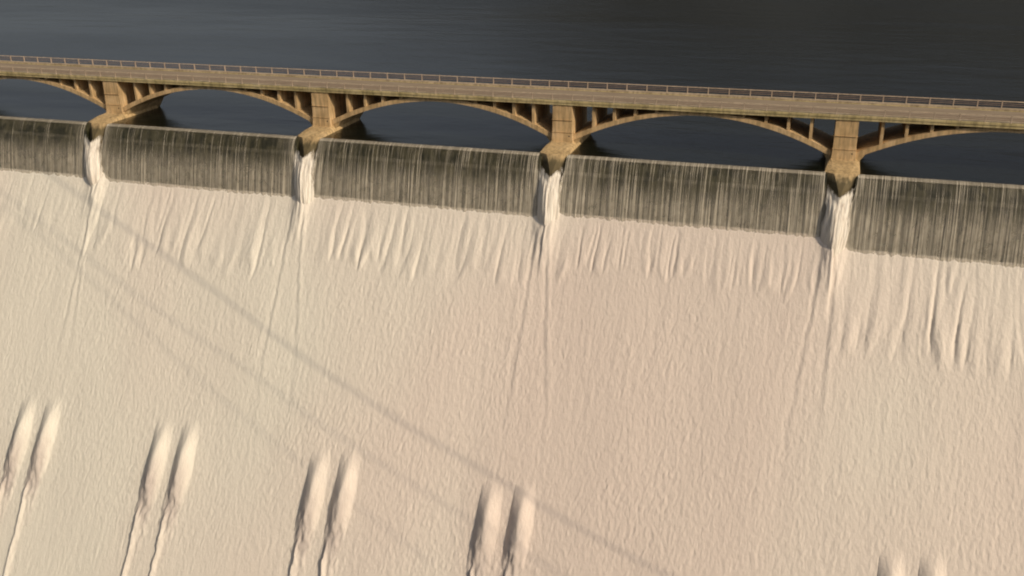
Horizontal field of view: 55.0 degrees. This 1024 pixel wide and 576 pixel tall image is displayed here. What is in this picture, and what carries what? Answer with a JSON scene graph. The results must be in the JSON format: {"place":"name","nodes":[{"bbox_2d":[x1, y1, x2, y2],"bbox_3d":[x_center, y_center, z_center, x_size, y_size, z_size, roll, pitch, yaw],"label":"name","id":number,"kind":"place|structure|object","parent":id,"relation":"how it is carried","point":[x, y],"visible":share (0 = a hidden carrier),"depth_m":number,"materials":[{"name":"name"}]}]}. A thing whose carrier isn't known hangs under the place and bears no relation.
{"place":"outdoors","nodes":[
{"label":"outdoors","id":0,"kind":"place"},
{"bbox_2d":[0,0,1023,184],"bbox_3d":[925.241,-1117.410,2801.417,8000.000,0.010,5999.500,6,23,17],"label":"reservoir water","id":1,"kind":"structure","parent":0,"point":[971,50],"depth_m":255.58,"materials":[{"name":"blue liquid"}]},
{"label":"river water","id":2,"kind":"structure","parent":0,"visible":0},
{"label":"dam","id":3,"kind":"object","parent":2,"relation":"in","visible":0},
{"bbox_2d":[0,116,89,173],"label":"drum gate","id":4,"kind":"structure","parent":3,"relation":"on","point":[60,140],"depth_m":193.51,"materials":[{"name":"metal"}]},
{"bbox_2d":[0,116,85,177],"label":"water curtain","id":5,"kind":"object","parent":4,"relation":"on","point":[81,169],"visible":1,"depth_m":191.30,"materials":[{"name":"beige liquid"}]},
{"bbox_2d":[84,135,101,186],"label":"water plume","id":6,"kind":"object","parent":3,"relation":"on","point":[93,167],"visible":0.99,"depth_m":188.52,"materials":[{"name":"white liquid"}]},
{"bbox_2d":[103,124,298,193],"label":"drum gate","id":7,"kind":"structure","parent":3,"relation":"on","point":[194,152],"depth_m":182.99,"materials":[{"name":"metal"}]},
{"bbox_2d":[100,123,296,196],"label":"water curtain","id":8,"kind":"object","parent":7,"relation":"on","point":[289,187],"visible":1,"depth_m":182.25,"materials":[{"name":"beige liquid"}]},
{"bbox_2d":[294,151,313,204],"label":"water plume","id":9,"kind":"object","parent":3,"relation":"on","point":[304,188],"visible":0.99,"depth_m":175.47,"materials":[{"name":"white liquid"}]},
{"bbox_2d":[316,138,541,212],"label":"drum gate","id":10,"kind":"structure","parent":3,"relation":"on","point":[436,166],"depth_m":169.89,"materials":[{"name":"metal"}]},
{"bbox_2d":[311,138,538,216],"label":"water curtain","id":11,"kind":"object","parent":10,"relation":"on","point":[529,209],"visible":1,"depth_m":168.60,"materials":[{"name":"beige liquid"}]},
{"bbox_2d":[0,168,1023,575],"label":"spillway water","id":12,"kind":"structure","parent":3,"relation":"on","point":[642,398],"depth_m":159.28,"materials":[{"name":"beige liquid"}]},
{"bbox_2d":[0,395,36,524],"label":"outlet jet","id":13,"kind":"object","parent":12,"relation":"in","point":[17,449],"visible":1,"depth_m":179.74,"materials":[{"name":"white liquid"}]},
{"bbox_2d":[3,396,61,575],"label":"outlet jet","id":14,"kind":"object","parent":12,"relation":"in","point":[42,451],"visible":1,"depth_m":178.03,"materials":[{"name":"white liquid"}]},
{"bbox_2d":[121,417,172,575],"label":"outlet jet","id":15,"kind":"object","parent":12,"relation":"in","point":[152,477],"visible":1,"depth_m":171.12,"materials":[{"name":"white liquid"}]},
{"bbox_2d":[149,418,199,575],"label":"outlet jet","id":16,"kind":"object","parent":12,"relation":"in","point":[179,482],"visible":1,"depth_m":169.65,"materials":[{"name":"white liquid"}]},
{"bbox_2d":[286,445,330,575],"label":"outlet jet","id":17,"kind":"object","parent":12,"relation":"in","point":[310,508],"visible":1,"depth_m":162.34,"materials":[{"name":"white liquid"}]},
{"bbox_2d":[318,446,360,575],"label":"outlet jet","id":18,"kind":"object","parent":12,"relation":"in","point":[340,510],"visible":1,"depth_m":160.95,"materials":[{"name":"white liquid"}]},
{"bbox_2d":[465,478,502,575],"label":"outlet jet","id":19,"kind":"object","parent":12,"relation":"in","point":[483,540],"visible":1,"depth_m":154.00,"materials":[{"name":"white liquid"}]},
{"bbox_2d":[499,480,535,575],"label":"outlet jet","id":20,"kind":"object","parent":12,"relation":"in","point":[518,538],"visible":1,"depth_m":152.62,"materials":[{"name":"white liquid"}]},
{"bbox_2d":[877,547,905,575],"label":"outlet jet","id":21,"kind":"object","parent":12,"relation":"in","point":[892,562],"visible":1,"depth_m":138.35,"materials":[{"name":"white liquid"}]},
{"bbox_2d":[918,549,946,575],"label":"outlet jet","id":22,"kind":"object","parent":12,"relation":"in","point":[933,562],"visible":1,"depth_m":136.99,"materials":[{"name":"white liquid"}]},
{"bbox_2d":[0,55,1023,208],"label":"arch bridge","id":23,"kind":"structure","parent":3,"relation":"on","point":[324,106],"depth_m":169.80,"materials":[{"name":"concrete"}]},
{"bbox_2d":[537,169,560,226],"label":"water plume","id":24,"kind":"object","parent":3,"relation":"on","point":[548,208],"visible":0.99,"depth_m":162.32,"materials":[{"name":"white liquid"}]},
{"bbox_2d":[561,155,827,233],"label":"drum gate","id":25,"kind":"structure","parent":3,"relation":"on","point":[656,182],"depth_m":156.51,"materials":[{"name":"metal"}]},
{"bbox_2d":[558,155,826,237],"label":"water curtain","id":26,"kind":"object","parent":25,"relation":"on","point":[568,203],"visible":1,"depth_m":156.79,"materials":[{"name":"beige liquid"}]},
{"bbox_2d":[820,189,852,257],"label":"water plume","id":27,"kind":"object","parent":3,"relation":"on","point":[835,227],"visible":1,"depth_m":149.26,"materials":[{"name":"white liquid"}]},
{"bbox_2d":[850,174,1023,263],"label":"drum gate","id":28,"kind":"structure","parent":3,"relation":"on","point":[935,201],"depth_m":145.97,"materials":[{"name":"metal"}]},
{"bbox_2d":[845,174,1023,267],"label":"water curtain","id":29,"kind":"object","parent":28,"relation":"on","point":[851,245],"visible":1,"depth_m":147.21,"materials":[{"name":"beige liquid"}]}
]}

